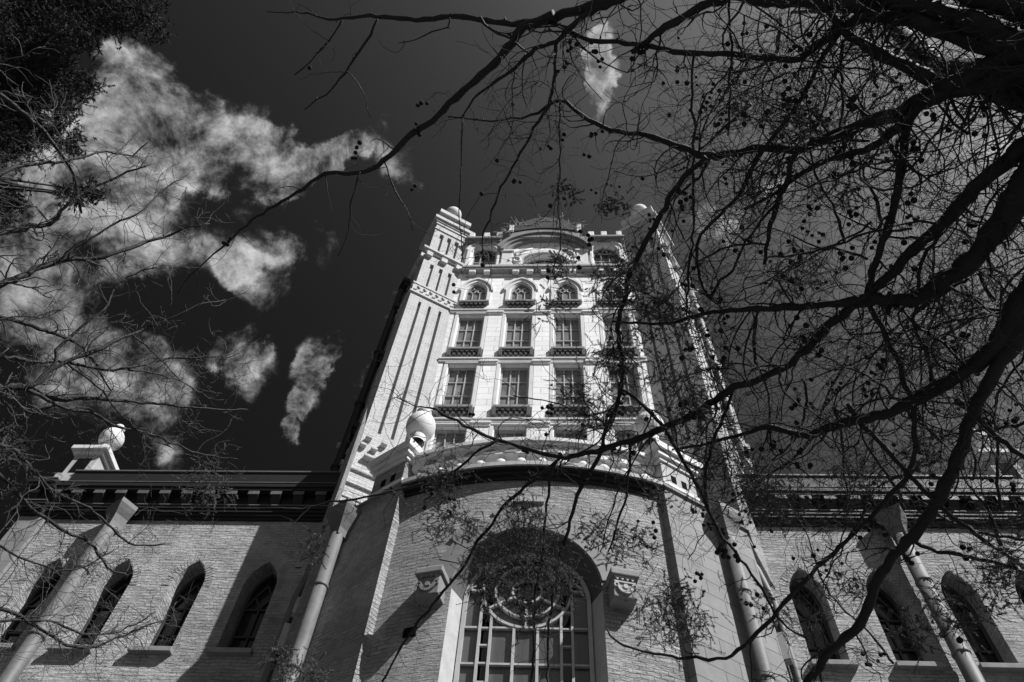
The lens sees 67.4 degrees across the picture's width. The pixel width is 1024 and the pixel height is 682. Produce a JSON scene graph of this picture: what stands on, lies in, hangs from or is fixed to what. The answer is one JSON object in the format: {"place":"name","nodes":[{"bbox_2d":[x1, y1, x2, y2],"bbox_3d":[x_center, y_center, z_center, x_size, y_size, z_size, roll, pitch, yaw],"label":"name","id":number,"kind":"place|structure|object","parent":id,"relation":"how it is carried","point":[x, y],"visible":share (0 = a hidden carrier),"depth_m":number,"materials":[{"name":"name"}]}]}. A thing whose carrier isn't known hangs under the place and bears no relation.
{"place":"outdoors","nodes":[
{"label":"outdoors","id":0,"kind":"place"},
{"bbox_2d":[0,0,177,462],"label":"evergreen tree","id":1,"kind":"object","parent":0,"point":[25,28],"visible":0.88,"depth_m":6.71,"materials":[{"name":"black plant"}]},
{"bbox_2d":[0,35,264,681],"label":"bare tree","id":2,"kind":"object","parent":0,"point":[48,398],"visible":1,"depth_m":5.77,"materials":[{"name":"black plant"}]},
{"bbox_2d":[0,204,1023,681],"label":"tower building","id":3,"kind":"structure","parent":0,"point":[254,592],"depth_m":18.14,"materials":[{"name":"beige brick"}]},
{"bbox_2d":[0,551,71,651],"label":"lancet window","id":4,"kind":"structure","parent":3,"relation":"in","point":[34,601],"depth_m":18.95,"materials":[{"name":"black glass"}]},
{"bbox_2d":[47,552,141,653],"bbox_3d":[-9.766,6.334,18.468,1.219,2.975,0.680,0,-59,3],"label":"lancet window","id":5,"kind":"structure","parent":3,"relation":"in","point":[120,586],"depth_m":18.84,"materials":[{"name":"black glass"}]},
{"bbox_2d":[127,553,213,654],"bbox_3d":[-7.929,6.328,18.361,1.219,2.975,0.680,0,-59,3],"label":"lancet window","id":6,"kind":"structure","parent":3,"relation":"in","point":[159,647],"depth_m":18.63,"materials":[{"name":"black glass"}]},
{"bbox_2d":[207,554,285,656],"bbox_3d":[-6.123,6.321,18.256,1.219,2.975,0.680,0,-59,3],"label":"lancet window","id":7,"kind":"structure","parent":3,"relation":"in","point":[245,631],"depth_m":18.50,"materials":[{"name":"black glass"}]},
{"bbox_2d":[425,423,470,450],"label":"window","id":8,"kind":"structure","parent":3,"relation":"in","point":[447,434],"depth_m":25.94,"materials":[{"name":"white paint"}]},
{"bbox_2d":[433,362,480,416],"bbox_3d":[-1.966,1.788,28.004,1.400,3.470,0.430,0,-59,3],"label":"window","id":9,"kind":"structure","parent":3,"relation":"in","point":[464,385],"depth_m":28.23,"materials":[{"name":"white paint"}]},
{"bbox_2d":[447,313,487,356],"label":"window","id":10,"kind":"structure","parent":3,"relation":"in","point":[468,335],"depth_m":31.48,"materials":[{"name":"white paint"}]},
{"bbox_2d":[459,277,492,307],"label":"arched window","id":11,"kind":"structure","parent":3,"relation":"in","point":[477,298],"depth_m":34.48,"materials":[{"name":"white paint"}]},
{"bbox_2d":[466,242,498,264],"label":"attic window","id":12,"kind":"structure","parent":3,"relation":"in","point":[475,261],"depth_m":38.32,"materials":[{"name":"white paint"}]},
{"bbox_2d":[488,423,530,437],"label":"window","id":13,"kind":"structure","parent":3,"relation":"in","point":[503,433],"depth_m":25.97,"materials":[{"name":"white paint"}]},
{"bbox_2d":[491,361,532,416],"bbox_3d":[0.043,1.781,27.887,1.400,3.470,0.430,0,-59,3],"label":"window","id":14,"kind":"structure","parent":3,"relation":"in","point":[517,378],"depth_m":28.08,"materials":[{"name":"white paint"}]},
{"bbox_2d":[498,312,535,356],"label":"window","id":15,"kind":"structure","parent":3,"relation":"in","point":[517,339],"depth_m":31.37,"materials":[{"name":"white paint"}]},
{"bbox_2d":[504,277,537,307],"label":"arched window","id":16,"kind":"structure","parent":3,"relation":"in","point":[520,292],"depth_m":34.40,"materials":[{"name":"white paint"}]},
{"bbox_2d":[438,529,607,681],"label":"great window","id":17,"kind":"structure","parent":3,"relation":"in","point":[584,657],"depth_m":13.87,"materials":[{"name":"grey glass"}]},
{"bbox_2d":[495,212,587,234],"bbox_3d":[1.411,-5.886,39.816,5.034,2.571,0.874,0,-59,3],"label":"roof vine","id":18,"kind":"object","parent":3,"relation":"attached to","point":[538,223],"visible":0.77,"depth_m":39.75,"materials":[{"name":"black plant"}]},
{"bbox_2d":[526,259,563,263],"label":"lunette window","id":19,"kind":"structure","parent":3,"relation":"in","point":[543,261],"depth_m":37.59,"materials":[{"name":"white paint"}]},
{"bbox_2d":[549,277,583,307],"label":"arched window","id":20,"kind":"structure","parent":3,"relation":"in","point":[569,296],"depth_m":34.23,"materials":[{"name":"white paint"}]},
{"bbox_2d":[550,312,585,356],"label":"window","id":21,"kind":"structure","parent":3,"relation":"in","point":[565,342],"depth_m":31.24,"materials":[{"name":"white paint"}]},
{"bbox_2d":[549,361,588,417],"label":"window","id":22,"kind":"structure","parent":3,"relation":"in","point":[560,379],"depth_m":28.41,"materials":[{"name":"white paint"}]},
{"bbox_2d":[549,423,590,440],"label":"window","id":23,"kind":"structure","parent":3,"relation":"in","point":[556,432],"depth_m":25.86,"materials":[{"name":"white paint"}]},
{"bbox_2d":[591,241,623,262],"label":"attic window","id":24,"kind":"structure","parent":3,"relation":"in","point":[594,244],"depth_m":38.06,"materials":[{"name":"white paint"}]},
{"bbox_2d":[594,277,626,307],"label":"arched window","id":25,"kind":"structure","parent":3,"relation":"in","point":[605,303],"depth_m":34.13,"materials":[{"name":"white paint"}]},
{"bbox_2d":[598,312,637,356],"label":"window","id":26,"kind":"structure","parent":3,"relation":"in","point":[602,335],"depth_m":31.24,"materials":[{"name":"white paint"}]},
{"bbox_2d":[603,361,647,416],"bbox_3d":[4.064,1.766,27.654,1.400,3.470,0.430,0,-59,3],"label":"window","id":27,"kind":"structure","parent":3,"relation":"in","point":[631,402],"depth_m":27.75,"materials":[{"name":"white paint"}]},
{"bbox_2d":[609,423,645,451],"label":"window","id":28,"kind":"structure","parent":3,"relation":"in","point":[622,425],"depth_m":25.63,"materials":[{"name":"white paint"}]},
{"bbox_2d":[780,561,858,669],"bbox_3d":[6.845,6.274,17.502,1.219,2.975,0.680,0,-59,3],"label":"lancet window","id":29,"kind":"structure","parent":3,"relation":"in","point":[835,661],"depth_m":17.76,"materials":[{"name":"black glass"}]},
{"bbox_2d":[857,562,945,670],"bbox_3d":[8.603,6.267,17.400,1.219,2.975,0.680,0,-59,3],"label":"lancet window","id":30,"kind":"structure","parent":3,"relation":"in","point":[907,657],"depth_m":17.55,"materials":[{"name":"black glass"}]},
{"bbox_2d":[931,562,1023,672],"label":"lancet window","id":31,"kind":"structure","parent":3,"relation":"in","point":[992,662],"depth_m":17.23,"materials":[{"name":"black glass"}]},
{"bbox_2d":[1004,565,1023,603],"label":"lancet window","id":32,"kind":"structure","parent":3,"relation":"in","point":[1013,589],"depth_m":17.97,"materials":[{"name":"grey glass"}]},
{"bbox_2d":[0,0,1023,539],"label":"sky","id":33,"kind":"structure","parent":0,"point":[226,90],"materials":[{"name":"black"}]},
{"bbox_2d":[173,0,1023,681],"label":"bare tree","id":34,"kind":"object","parent":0,"point":[993,74],"visible":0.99,"depth_m":5.65,"materials":[{"name":"black plant"}]}
]}

